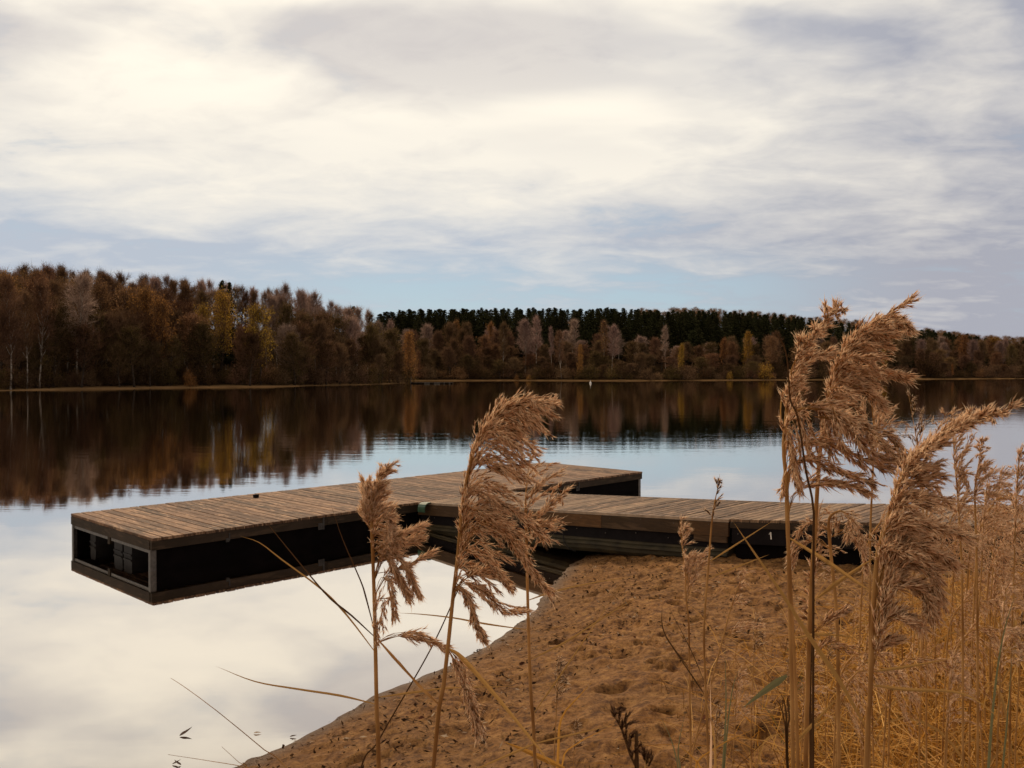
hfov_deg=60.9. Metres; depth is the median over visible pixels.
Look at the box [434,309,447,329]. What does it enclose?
spruce tree
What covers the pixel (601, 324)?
spruce tree
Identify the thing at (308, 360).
leafy tree
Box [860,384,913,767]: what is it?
reed
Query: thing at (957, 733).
reed undergrowth
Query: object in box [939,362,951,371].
bare tree
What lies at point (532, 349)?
bare tree
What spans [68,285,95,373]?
leafy tree
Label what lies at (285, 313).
leafy tree
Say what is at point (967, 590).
reed
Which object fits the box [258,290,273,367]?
slender tree
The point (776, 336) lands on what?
leafy tree
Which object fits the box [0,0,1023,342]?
sky
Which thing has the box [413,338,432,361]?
leafy tree
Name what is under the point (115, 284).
slender tree
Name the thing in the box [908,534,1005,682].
reed
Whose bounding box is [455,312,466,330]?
spruce tree
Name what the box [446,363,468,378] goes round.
shore bush
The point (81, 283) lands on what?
birch tree
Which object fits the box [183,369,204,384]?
shore bush
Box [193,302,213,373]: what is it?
yellow tree
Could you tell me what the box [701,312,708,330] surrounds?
spruce tree
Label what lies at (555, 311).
spruce tree
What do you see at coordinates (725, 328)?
spruce tree
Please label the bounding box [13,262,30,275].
birch tree
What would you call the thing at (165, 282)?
slender tree
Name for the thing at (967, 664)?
reed
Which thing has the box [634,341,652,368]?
bare tree
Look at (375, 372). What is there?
olive bush
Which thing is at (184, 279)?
birch tree
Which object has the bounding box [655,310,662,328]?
spruce tree
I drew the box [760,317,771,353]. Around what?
spruce tree
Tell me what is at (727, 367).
leafy tree
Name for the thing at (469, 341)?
bare tree
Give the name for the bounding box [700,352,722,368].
leafy tree
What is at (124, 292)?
leafy tree
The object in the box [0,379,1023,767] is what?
lake water
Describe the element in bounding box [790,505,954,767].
reed
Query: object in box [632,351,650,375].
bare tree
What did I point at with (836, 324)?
spruce tree
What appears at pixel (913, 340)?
leafy tree
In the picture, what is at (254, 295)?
slender tree
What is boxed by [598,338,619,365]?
leafy tree
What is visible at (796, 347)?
leafy tree
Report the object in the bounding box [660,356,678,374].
bare tree
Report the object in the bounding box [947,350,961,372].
leafy tree
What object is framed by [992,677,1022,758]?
reed
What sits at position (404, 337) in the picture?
bare tree
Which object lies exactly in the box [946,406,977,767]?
reed
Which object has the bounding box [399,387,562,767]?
reed
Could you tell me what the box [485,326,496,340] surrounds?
bare tree
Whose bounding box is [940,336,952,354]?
leafy tree
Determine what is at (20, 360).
bare tree
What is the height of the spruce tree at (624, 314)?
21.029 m
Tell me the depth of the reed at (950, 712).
3.56 m
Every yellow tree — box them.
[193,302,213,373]
[206,285,240,375]
[239,300,277,384]
[986,335,1002,355]
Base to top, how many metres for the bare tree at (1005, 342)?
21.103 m
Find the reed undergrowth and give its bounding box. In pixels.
[676,541,1023,767]
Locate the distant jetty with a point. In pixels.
(431, 383)
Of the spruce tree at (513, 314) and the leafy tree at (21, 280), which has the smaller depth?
the leafy tree at (21, 280)
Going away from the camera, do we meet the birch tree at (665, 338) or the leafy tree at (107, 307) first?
the leafy tree at (107, 307)
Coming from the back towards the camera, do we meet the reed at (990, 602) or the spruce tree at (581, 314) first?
the spruce tree at (581, 314)
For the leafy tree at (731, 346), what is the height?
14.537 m
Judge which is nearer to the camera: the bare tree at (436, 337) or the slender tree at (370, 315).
the slender tree at (370, 315)
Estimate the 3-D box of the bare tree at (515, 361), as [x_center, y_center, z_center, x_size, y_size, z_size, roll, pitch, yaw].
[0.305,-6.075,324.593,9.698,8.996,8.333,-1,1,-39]
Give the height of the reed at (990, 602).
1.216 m
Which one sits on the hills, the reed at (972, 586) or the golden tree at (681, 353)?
the golden tree at (681, 353)
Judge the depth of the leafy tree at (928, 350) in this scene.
443.98 m
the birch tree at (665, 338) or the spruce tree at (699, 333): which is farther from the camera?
the spruce tree at (699, 333)
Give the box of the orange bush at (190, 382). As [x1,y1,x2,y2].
[182,369,196,386]
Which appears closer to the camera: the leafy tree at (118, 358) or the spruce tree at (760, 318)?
the leafy tree at (118, 358)
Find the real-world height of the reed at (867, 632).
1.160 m
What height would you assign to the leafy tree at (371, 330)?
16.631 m
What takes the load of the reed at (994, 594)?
on the sand ground at (635, 679)
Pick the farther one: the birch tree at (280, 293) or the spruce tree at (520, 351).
the spruce tree at (520, 351)
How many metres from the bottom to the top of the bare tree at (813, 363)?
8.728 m
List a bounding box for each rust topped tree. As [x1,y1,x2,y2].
[0,266,29,367]
[17,268,59,351]
[77,274,123,377]
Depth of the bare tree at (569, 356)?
328.16 m
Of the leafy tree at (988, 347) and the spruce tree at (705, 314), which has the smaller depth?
the spruce tree at (705, 314)
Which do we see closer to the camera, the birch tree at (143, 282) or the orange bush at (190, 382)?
the orange bush at (190, 382)
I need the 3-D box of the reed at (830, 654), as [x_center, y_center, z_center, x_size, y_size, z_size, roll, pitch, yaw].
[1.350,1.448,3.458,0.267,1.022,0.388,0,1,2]
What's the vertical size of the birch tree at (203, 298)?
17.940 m
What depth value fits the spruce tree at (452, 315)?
412.01 m
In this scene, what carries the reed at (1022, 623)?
on the sand ground at (635, 679)
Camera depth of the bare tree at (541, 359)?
336.66 m
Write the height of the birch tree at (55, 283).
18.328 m
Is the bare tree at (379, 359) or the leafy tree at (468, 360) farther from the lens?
the leafy tree at (468, 360)
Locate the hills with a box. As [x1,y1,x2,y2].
[0,331,1023,390]
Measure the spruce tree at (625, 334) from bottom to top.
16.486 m
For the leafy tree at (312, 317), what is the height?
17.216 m
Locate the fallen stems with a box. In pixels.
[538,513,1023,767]
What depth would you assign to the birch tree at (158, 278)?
180.33 m
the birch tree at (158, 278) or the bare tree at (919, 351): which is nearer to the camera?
the birch tree at (158, 278)
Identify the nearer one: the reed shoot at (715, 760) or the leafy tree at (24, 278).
the reed shoot at (715, 760)
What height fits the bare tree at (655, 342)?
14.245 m
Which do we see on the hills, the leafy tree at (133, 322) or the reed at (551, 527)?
the leafy tree at (133, 322)
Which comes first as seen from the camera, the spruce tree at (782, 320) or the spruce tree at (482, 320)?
the spruce tree at (482, 320)
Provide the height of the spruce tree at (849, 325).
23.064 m
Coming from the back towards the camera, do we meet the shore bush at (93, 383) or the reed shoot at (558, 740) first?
the shore bush at (93, 383)
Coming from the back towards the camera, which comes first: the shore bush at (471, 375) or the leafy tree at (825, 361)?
the leafy tree at (825, 361)
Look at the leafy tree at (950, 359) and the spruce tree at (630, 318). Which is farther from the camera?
the leafy tree at (950, 359)
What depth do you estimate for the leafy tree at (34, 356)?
133.31 m
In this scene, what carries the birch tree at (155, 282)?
on the hills
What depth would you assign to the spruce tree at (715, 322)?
433.15 m
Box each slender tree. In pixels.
[68,270,77,282]
[81,269,95,352]
[111,276,123,310]
[162,275,171,289]
[189,283,199,314]
[204,278,214,329]
[229,286,243,340]
[233,285,248,363]
[237,288,252,368]
[246,289,261,327]
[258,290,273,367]
[265,285,273,364]
[299,292,310,313]
[326,298,334,372]
[363,308,369,375]
[365,309,374,338]
[387,320,396,369]
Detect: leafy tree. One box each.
[0,272,26,370]
[0,289,37,376]
[13,271,42,282]
[16,279,22,371]
[17,274,33,370]
[18,332,55,387]
[26,306,80,387]
[31,291,68,365]
[41,297,82,377]
[57,276,74,363]
[62,305,96,378]
[65,322,112,387]
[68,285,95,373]
[69,308,116,377]
[97,292,116,362]
[101,341,133,386]
[105,290,130,370]
[106,315,148,384]
[111,283,139,360]
[112,323,153,386]
[117,308,159,382]
[136,341,169,386]
[159,334,189,385]
[167,297,199,373]
[176,310,220,372]
[182,331,217,374]
[183,318,228,384]
[234,328,270,385]
[270,299,308,381]
[274,330,315,384]
[288,318,320,384]
[289,309,315,344]
[292,342,318,383]
[305,309,323,373]
[312,338,339,384]
[313,310,342,366]
[328,313,352,356]
[344,336,364,375]
[354,332,383,377]
[357,320,386,374]
[369,342,395,382]
[380,327,402,381]
[390,349,407,373]
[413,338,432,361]
[431,355,446,370]
[437,323,460,370]
[447,336,466,372]
[455,327,470,367]
[458,353,481,378]
[473,334,492,355]
[477,344,499,368]
[489,343,502,373]
[489,358,506,376]
[501,345,519,370]
[522,352,538,369]
[546,355,561,371]
[563,360,579,371]
[574,343,591,365]
[585,350,603,373]
[593,355,611,367]
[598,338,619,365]
[608,361,628,378]
[624,339,639,371]
[648,366,657,374]
[668,346,688,364]
[688,344,706,372]
[692,357,709,373]
[700,341,718,362]
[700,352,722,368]
[719,362,734,373]
[723,341,740,369]
[739,342,758,362]
[740,361,762,378]
[751,342,762,357]
[756,362,770,372]
[764,350,784,374]
[768,362,781,373]
[773,329,785,355]
[788,341,802,360]
[793,331,807,349]
[816,346,836,368]
[818,340,833,362]
[886,338,904,365]
[898,340,913,369]
[905,337,916,366]
[924,348,932,364]
[936,348,949,372]
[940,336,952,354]
[940,356,957,373]
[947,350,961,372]
[950,338,963,368]
[962,362,983,375]
[985,337,995,364]
[985,350,1001,372]
[1003,342,1018,366]
[1017,365,1023,377]
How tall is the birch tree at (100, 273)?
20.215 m
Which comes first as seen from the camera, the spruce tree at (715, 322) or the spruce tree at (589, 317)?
the spruce tree at (589, 317)
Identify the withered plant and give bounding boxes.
[772,698,789,767]
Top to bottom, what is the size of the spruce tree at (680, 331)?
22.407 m
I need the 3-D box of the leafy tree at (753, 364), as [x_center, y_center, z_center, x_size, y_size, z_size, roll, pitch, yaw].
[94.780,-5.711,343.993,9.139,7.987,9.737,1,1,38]
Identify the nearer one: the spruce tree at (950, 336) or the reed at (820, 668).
the reed at (820, 668)
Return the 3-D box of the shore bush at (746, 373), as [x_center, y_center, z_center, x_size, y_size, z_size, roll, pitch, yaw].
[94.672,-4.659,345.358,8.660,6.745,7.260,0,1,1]
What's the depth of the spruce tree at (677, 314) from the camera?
441.83 m
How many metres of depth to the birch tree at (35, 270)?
159.93 m
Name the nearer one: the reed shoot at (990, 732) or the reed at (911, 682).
the reed shoot at (990, 732)
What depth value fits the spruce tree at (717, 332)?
411.41 m
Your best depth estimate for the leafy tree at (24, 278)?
157.89 m
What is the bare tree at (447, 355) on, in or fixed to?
on the hills
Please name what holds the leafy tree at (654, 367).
on the hills
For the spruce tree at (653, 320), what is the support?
on the hills
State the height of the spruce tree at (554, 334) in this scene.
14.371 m
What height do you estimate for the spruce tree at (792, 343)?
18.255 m
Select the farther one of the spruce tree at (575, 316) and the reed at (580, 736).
the spruce tree at (575, 316)
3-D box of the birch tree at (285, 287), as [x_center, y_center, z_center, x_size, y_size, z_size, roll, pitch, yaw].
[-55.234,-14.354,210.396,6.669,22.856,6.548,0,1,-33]
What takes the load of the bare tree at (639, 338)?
on the hills
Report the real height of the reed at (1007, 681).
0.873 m
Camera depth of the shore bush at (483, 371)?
319.57 m
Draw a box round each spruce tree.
[207,280,237,370]
[213,282,242,371]
[343,306,363,371]
[374,314,387,331]
[379,311,393,340]
[385,315,406,348]
[386,312,398,329]
[398,310,412,325]
[398,315,414,338]
[403,316,424,347]
[405,309,413,325]
[409,311,419,334]
[417,313,445,348]
[418,312,425,327]
[418,316,436,347]
[422,309,432,335]
[433,317,447,348]
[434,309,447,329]
[441,310,451,321]
[445,310,458,341]
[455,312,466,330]
[459,308,466,322]
[463,314,481,347]
[468,311,482,336]
[474,309,480,329]
[474,310,488,346]
[478,309,489,333]
[479,316,498,343]
[493,314,501,338]
[494,309,502,328]
[497,314,516,342]
[499,309,512,331]
[509,308,518,332]
[510,310,521,345]
[513,327,530,355]
[525,308,532,327]
[528,312,542,339]
[529,310,549,346]
[533,328,547,354]
[535,315,553,346]
[543,308,561,338]
[546,316,559,344]
[546,328,570,355]
[547,307,558,321]
[554,310,575,345]
[560,310,569,328]
[565,311,583,346]
[567,312,590,343]
[571,308,585,338]
[574,329,591,348]
[578,312,593,341]
[582,309,595,333]
[584,310,607,350]
[585,329,598,357]
[595,308,607,328]
[596,315,609,346]
[605,329,627,359]
[606,308,621,329]
[608,312,629,347]
[608,316,619,333]
[615,326,635,360]
[621,311,630,339]
[624,312,642,341]
[630,308,644,336]
[630,312,646,351]
[640,312,652,344]
[643,326,660,358]
[644,316,666,353]
[648,329,672,362]
[649,312,660,333]
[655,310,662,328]
[656,315,671,338]
[661,328,679,356]
[663,311,673,327]
[667,314,680,345]
[672,314,687,345]
[674,311,684,345]
[681,313,694,343]
[684,310,702,338]
[684,330,701,363]
[685,314,697,341]
[688,328,706,363]
[694,311,704,342]
[695,318,711,347]
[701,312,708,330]
[703,315,717,347]
[707,318,721,341]
[708,325,726,363]
[718,317,738,350]
[720,314,733,334]
[724,333,743,361]
[728,312,737,334]
[729,314,742,359]
[735,313,743,337]
[738,329,762,361]
[739,315,754,342]
[739,315,758,344]
[752,314,757,335]
[753,315,768,331]
[753,320,768,355]
[753,332,769,361]
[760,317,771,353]
[769,318,788,355]
[770,316,775,332]
[771,314,785,330]
[779,317,794,361]
[779,330,791,364]
[781,331,796,363]
[785,323,800,358]
[794,320,807,333]
[796,317,806,330]
[804,322,815,342]
[825,328,839,360]
[831,320,837,336]
[833,323,842,348]
[841,324,845,338]
[845,322,851,334]
[889,351,909,365]
[913,334,926,362]
[924,329,930,339]
[942,335,955,363]
[947,332,953,344]
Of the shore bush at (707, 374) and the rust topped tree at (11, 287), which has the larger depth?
the shore bush at (707, 374)
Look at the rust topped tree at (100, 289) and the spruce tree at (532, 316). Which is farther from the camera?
the spruce tree at (532, 316)
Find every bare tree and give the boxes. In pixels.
[0,308,26,365]
[1,329,33,388]
[27,294,51,361]
[87,311,124,383]
[107,308,139,361]
[141,317,175,384]
[152,281,178,368]
[161,306,188,376]
[232,323,260,375]
[264,291,282,366]
[273,289,296,372]
[273,322,302,364]
[308,315,337,382]
[318,305,331,373]
[330,335,354,373]
[330,341,352,382]
[336,313,366,376]
[364,337,388,367]
[371,353,386,383]
[398,329,409,351]
[404,328,419,362]
[420,322,432,350]
[426,348,443,371]
[429,329,445,354]
[441,345,456,372]
[444,322,457,349]
[461,321,473,352]
[461,335,477,369]
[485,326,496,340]
[488,330,502,357]
[504,330,518,358]
[504,357,526,378]
[527,340,539,368]
[534,355,549,364]
[537,343,550,361]
[560,340,576,368]
[564,352,578,370]
[571,340,588,354]
[589,333,605,362]
[590,340,604,368]
[625,363,635,376]
[632,335,649,353]
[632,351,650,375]
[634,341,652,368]
[648,337,661,364]
[653,344,671,370]
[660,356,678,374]
[669,345,678,358]
[679,341,692,363]
[721,355,738,366]
[726,336,738,358]
[761,333,773,358]
[767,341,783,360]
[808,361,818,375]
[814,338,824,368]
[830,335,840,361]
[894,341,902,368]
[899,355,912,368]
[911,348,924,374]
[915,338,926,354]
[926,352,941,366]
[927,339,938,359]
[936,335,948,347]
[938,341,950,358]
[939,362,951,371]
[956,354,971,372]
[966,339,979,361]
[977,339,989,369]
[991,364,1001,375]
[994,339,1004,362]
[1002,337,1008,366]
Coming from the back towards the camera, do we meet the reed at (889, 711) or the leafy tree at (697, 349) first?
the leafy tree at (697, 349)
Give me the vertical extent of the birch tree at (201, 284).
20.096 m
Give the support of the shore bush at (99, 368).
on the hills
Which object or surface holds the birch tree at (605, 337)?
on the hills
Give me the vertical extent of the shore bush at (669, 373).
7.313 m
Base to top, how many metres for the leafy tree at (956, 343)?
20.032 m
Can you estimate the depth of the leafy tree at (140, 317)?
153.18 m
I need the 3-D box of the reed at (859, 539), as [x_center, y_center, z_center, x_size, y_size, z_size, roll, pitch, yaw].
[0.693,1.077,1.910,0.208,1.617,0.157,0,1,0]
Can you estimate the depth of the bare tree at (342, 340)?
200.58 m
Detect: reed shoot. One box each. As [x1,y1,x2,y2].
[168,754,257,767]
[171,678,286,767]
[556,686,606,767]
[662,715,757,767]
[704,688,716,767]
[722,664,739,767]
[987,593,1015,767]
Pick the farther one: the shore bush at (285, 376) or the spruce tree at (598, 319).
the spruce tree at (598, 319)
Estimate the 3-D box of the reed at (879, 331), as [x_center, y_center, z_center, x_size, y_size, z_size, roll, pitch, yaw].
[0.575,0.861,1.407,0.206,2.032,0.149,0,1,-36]
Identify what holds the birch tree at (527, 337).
on the hills
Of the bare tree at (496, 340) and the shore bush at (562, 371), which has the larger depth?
the bare tree at (496, 340)
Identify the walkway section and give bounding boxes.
[418,491,798,557]
[730,503,1023,567]
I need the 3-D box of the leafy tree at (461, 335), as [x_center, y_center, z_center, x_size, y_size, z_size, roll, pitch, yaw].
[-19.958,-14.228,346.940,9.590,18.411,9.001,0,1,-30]
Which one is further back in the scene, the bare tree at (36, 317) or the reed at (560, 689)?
the bare tree at (36, 317)
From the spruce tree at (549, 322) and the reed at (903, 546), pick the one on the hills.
the spruce tree at (549, 322)
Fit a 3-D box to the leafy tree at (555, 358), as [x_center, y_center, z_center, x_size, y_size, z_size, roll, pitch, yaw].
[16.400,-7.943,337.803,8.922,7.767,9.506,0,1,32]
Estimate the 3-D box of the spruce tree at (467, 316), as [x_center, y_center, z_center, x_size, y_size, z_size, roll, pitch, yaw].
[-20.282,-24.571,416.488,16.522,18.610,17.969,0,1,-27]
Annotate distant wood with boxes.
[639,306,1023,344]
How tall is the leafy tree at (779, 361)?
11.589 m
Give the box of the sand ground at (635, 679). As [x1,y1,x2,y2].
[234,553,1023,767]
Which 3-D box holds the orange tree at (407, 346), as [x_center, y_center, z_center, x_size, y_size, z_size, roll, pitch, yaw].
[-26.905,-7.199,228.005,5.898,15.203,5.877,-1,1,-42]
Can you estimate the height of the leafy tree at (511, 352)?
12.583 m
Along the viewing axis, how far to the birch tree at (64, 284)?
152.12 m
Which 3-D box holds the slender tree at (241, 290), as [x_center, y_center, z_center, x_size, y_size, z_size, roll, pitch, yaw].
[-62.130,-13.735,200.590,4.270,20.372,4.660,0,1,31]
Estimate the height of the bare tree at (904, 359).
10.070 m
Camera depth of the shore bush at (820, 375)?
366.01 m
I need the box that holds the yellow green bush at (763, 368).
[758,361,774,378]
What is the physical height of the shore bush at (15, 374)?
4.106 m
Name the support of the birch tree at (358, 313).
on the hills
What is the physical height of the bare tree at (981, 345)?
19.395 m
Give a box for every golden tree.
[576,343,583,371]
[677,343,684,377]
[741,330,753,368]
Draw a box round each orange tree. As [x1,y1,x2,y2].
[124,278,159,375]
[144,292,181,385]
[400,330,420,381]
[452,318,460,363]
[485,320,494,355]
[719,337,728,371]
[957,332,971,357]
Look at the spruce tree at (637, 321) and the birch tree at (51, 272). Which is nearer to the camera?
the birch tree at (51, 272)
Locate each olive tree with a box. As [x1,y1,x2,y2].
[414,350,421,367]
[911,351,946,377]
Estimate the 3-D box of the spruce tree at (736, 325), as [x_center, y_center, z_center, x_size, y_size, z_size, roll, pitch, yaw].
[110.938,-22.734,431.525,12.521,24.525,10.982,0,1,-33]
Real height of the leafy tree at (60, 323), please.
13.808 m
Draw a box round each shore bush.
[0,362,28,389]
[0,368,28,388]
[17,370,44,388]
[18,364,56,387]
[31,361,65,387]
[70,368,101,386]
[80,363,107,384]
[112,366,135,385]
[122,368,144,385]
[129,364,156,385]
[158,364,181,385]
[165,367,188,382]
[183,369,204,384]
[184,360,217,385]
[236,361,280,384]
[236,363,259,384]
[262,361,284,384]
[270,364,292,384]
[399,366,418,382]
[412,363,427,377]
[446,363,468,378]
[465,369,479,377]
[470,365,494,378]
[496,363,514,377]
[523,369,533,377]
[528,366,549,379]
[535,359,554,379]
[551,366,573,378]
[566,367,584,378]
[573,363,600,379]
[603,366,625,379]
[636,366,654,380]
[652,372,663,379]
[661,363,684,379]
[670,364,699,380]
[699,367,712,378]
[719,369,730,377]
[730,364,747,378]
[743,367,759,378]
[755,370,767,379]
[805,366,818,377]
[814,368,828,377]
[819,365,830,377]
[896,364,912,372]
[920,363,944,377]
[955,370,966,376]
[973,367,987,377]
[974,361,1001,377]
[998,370,1007,377]
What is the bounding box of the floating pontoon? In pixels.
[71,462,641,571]
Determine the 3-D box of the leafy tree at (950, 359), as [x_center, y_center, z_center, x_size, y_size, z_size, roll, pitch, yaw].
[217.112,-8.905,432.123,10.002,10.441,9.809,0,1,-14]
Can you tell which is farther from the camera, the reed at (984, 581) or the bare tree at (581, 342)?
the bare tree at (581, 342)
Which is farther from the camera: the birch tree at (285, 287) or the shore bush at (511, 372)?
the shore bush at (511, 372)
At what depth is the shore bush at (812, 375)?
363.15 m
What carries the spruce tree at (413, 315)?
on the hills
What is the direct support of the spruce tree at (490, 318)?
on the hills
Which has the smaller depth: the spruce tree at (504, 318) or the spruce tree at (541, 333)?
the spruce tree at (541, 333)
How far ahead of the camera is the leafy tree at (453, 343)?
328.93 m
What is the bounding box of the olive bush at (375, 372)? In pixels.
[354,361,382,383]
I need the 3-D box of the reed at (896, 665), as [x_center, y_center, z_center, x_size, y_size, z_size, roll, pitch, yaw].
[1.892,1.336,4.120,0.630,1.246,0.295,0,1,-12]
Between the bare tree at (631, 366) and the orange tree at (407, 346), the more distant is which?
the bare tree at (631, 366)
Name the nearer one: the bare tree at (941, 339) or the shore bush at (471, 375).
the shore bush at (471, 375)
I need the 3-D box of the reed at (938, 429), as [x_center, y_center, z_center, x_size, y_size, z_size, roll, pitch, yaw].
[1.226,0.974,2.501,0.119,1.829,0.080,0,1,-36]
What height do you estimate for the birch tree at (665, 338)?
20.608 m
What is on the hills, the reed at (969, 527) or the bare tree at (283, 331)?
the bare tree at (283, 331)
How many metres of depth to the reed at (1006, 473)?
3.20 m
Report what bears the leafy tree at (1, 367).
on the hills
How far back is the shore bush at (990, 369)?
438.67 m
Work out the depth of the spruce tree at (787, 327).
446.44 m
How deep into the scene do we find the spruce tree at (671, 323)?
422.28 m
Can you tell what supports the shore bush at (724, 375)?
on the hills
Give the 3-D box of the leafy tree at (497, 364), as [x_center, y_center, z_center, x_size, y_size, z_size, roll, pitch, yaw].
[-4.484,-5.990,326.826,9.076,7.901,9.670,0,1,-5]
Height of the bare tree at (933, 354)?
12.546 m
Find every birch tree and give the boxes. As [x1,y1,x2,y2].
[0,270,30,389]
[12,287,36,388]
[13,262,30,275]
[24,265,40,276]
[28,278,60,387]
[36,260,61,298]
[45,276,69,371]
[51,261,72,278]
[51,264,69,302]
[60,280,76,372]
[61,269,99,372]
[93,269,114,291]
[94,267,108,288]
[101,272,117,361]
[110,270,130,305]
[125,277,156,367]
[126,278,136,309]
[134,270,151,285]
[146,275,161,294]
[154,274,164,359]
[166,276,179,316]
[174,280,201,370]
[176,277,195,363]
[191,279,210,366]
[191,287,214,359]
[207,285,217,367]
[224,280,237,323]
[248,286,261,354]
[269,286,284,367]
[280,278,293,308]
[291,286,309,313]
[306,289,324,371]
[331,301,345,375]
[342,305,358,343]
[354,305,365,367]
[372,319,384,373]
[498,320,511,376]
[513,316,537,369]
[528,314,543,362]
[548,326,554,361]
[553,328,564,378]
[560,330,570,358]
[565,318,580,360]
[596,319,608,351]
[606,323,621,373]
[614,330,626,358]
[660,324,669,367]
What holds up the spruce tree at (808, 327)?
on the hills
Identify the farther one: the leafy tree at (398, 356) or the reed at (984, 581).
the leafy tree at (398, 356)
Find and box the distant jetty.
[411,383,452,383]
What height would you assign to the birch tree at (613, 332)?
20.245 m
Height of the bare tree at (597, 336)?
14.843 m
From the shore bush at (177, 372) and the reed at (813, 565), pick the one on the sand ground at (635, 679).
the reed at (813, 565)
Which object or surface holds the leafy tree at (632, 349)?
on the hills
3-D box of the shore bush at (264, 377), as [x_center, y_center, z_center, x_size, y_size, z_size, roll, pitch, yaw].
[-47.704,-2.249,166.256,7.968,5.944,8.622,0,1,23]
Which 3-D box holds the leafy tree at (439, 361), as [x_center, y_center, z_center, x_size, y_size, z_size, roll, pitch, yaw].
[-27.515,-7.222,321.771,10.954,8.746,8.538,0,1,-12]
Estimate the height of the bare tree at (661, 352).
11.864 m
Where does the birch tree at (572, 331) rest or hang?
on the hills
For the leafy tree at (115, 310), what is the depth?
159.34 m
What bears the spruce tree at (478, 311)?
on the hills
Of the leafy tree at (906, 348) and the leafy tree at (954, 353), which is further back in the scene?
the leafy tree at (954, 353)
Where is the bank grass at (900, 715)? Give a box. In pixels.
[660,599,1023,767]
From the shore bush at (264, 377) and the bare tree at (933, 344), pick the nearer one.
the shore bush at (264, 377)
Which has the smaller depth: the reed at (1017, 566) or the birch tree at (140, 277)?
the reed at (1017, 566)
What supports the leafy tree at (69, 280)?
on the hills
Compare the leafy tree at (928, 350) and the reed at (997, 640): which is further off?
the leafy tree at (928, 350)
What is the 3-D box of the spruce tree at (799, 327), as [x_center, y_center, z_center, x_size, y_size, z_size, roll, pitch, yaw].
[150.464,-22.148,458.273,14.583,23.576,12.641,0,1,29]
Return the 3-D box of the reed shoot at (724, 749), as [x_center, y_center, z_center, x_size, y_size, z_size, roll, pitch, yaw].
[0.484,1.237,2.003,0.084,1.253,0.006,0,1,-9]
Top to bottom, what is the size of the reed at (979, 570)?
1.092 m
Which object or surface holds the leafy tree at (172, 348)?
on the hills
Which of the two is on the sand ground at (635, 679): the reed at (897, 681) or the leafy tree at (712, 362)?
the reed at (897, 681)
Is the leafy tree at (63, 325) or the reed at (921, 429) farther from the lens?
the leafy tree at (63, 325)
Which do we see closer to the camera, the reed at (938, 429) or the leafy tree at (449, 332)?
the reed at (938, 429)
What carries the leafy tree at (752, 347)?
on the hills
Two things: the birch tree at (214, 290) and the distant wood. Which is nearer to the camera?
the birch tree at (214, 290)
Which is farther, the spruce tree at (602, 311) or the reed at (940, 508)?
the spruce tree at (602, 311)
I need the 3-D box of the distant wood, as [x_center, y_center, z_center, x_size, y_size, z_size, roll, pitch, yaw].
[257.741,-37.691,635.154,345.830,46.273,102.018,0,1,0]
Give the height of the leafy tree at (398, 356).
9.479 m
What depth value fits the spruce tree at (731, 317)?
458.79 m
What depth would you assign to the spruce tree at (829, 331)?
464.04 m
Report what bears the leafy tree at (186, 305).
on the hills
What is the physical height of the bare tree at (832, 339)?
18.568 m
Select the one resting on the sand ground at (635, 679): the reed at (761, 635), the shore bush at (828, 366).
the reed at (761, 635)
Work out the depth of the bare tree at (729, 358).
350.23 m
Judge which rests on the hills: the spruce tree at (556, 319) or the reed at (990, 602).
the spruce tree at (556, 319)
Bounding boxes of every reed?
[216,459,514,767]
[360,581,461,767]
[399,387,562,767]
[405,451,638,767]
[553,654,571,767]
[573,721,584,767]
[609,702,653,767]
[661,514,714,767]
[666,475,768,767]
[689,567,767,767]
[713,703,728,743]
[732,664,757,767]
[734,395,1023,767]
[744,293,870,767]
[750,612,828,767]
[775,386,908,767]
[777,334,814,767]
[783,508,873,767]
[785,655,832,767]
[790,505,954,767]
[798,545,860,767]
[800,649,833,767]
[803,290,925,767]
[806,498,958,767]
[825,627,897,767]
[833,641,907,767]
[835,655,920,767]
[840,525,959,762]
[841,592,913,763]
[844,514,982,765]
[849,510,1021,759]
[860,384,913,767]
[862,604,958,767]
[863,465,1023,767]
[871,504,1013,767]
[875,571,955,751]
[875,656,923,751]
[878,539,975,730]
[881,631,975,766]
[882,644,971,767]
[883,485,1017,767]
[887,481,960,767]
[894,547,1023,757]
[898,390,932,767]
[905,503,1019,767]
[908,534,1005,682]
[908,576,930,673]
[909,495,1016,767]
[914,637,952,767]
[918,408,956,767]
[921,520,989,765]
[922,525,1022,740]
[922,529,1023,767]
[936,585,1021,681]
[941,589,1017,767]
[941,645,981,767]
[944,615,1023,767]
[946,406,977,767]
[947,573,1023,761]
[948,435,994,767]
[949,540,999,651]
[949,540,1007,705]
[949,645,1002,766]
[952,568,964,647]
[953,575,1020,767]
[955,656,1023,766]
[966,570,993,652]
[967,535,1023,678]
[968,483,1023,767]
[969,540,1020,687]
[974,550,1019,730]
[974,578,1004,695]
[979,442,1023,767]
[986,577,1017,711]
[989,466,1023,767]
[989,544,1023,766]
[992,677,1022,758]
[993,541,1023,701]
[993,577,1023,767]
[998,616,1023,761]
[999,607,1020,762]
[1003,613,1023,738]
[1014,608,1023,767]
[1020,577,1023,747]
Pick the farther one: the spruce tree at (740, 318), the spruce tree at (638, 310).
the spruce tree at (740, 318)
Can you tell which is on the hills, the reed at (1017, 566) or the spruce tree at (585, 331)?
the spruce tree at (585, 331)

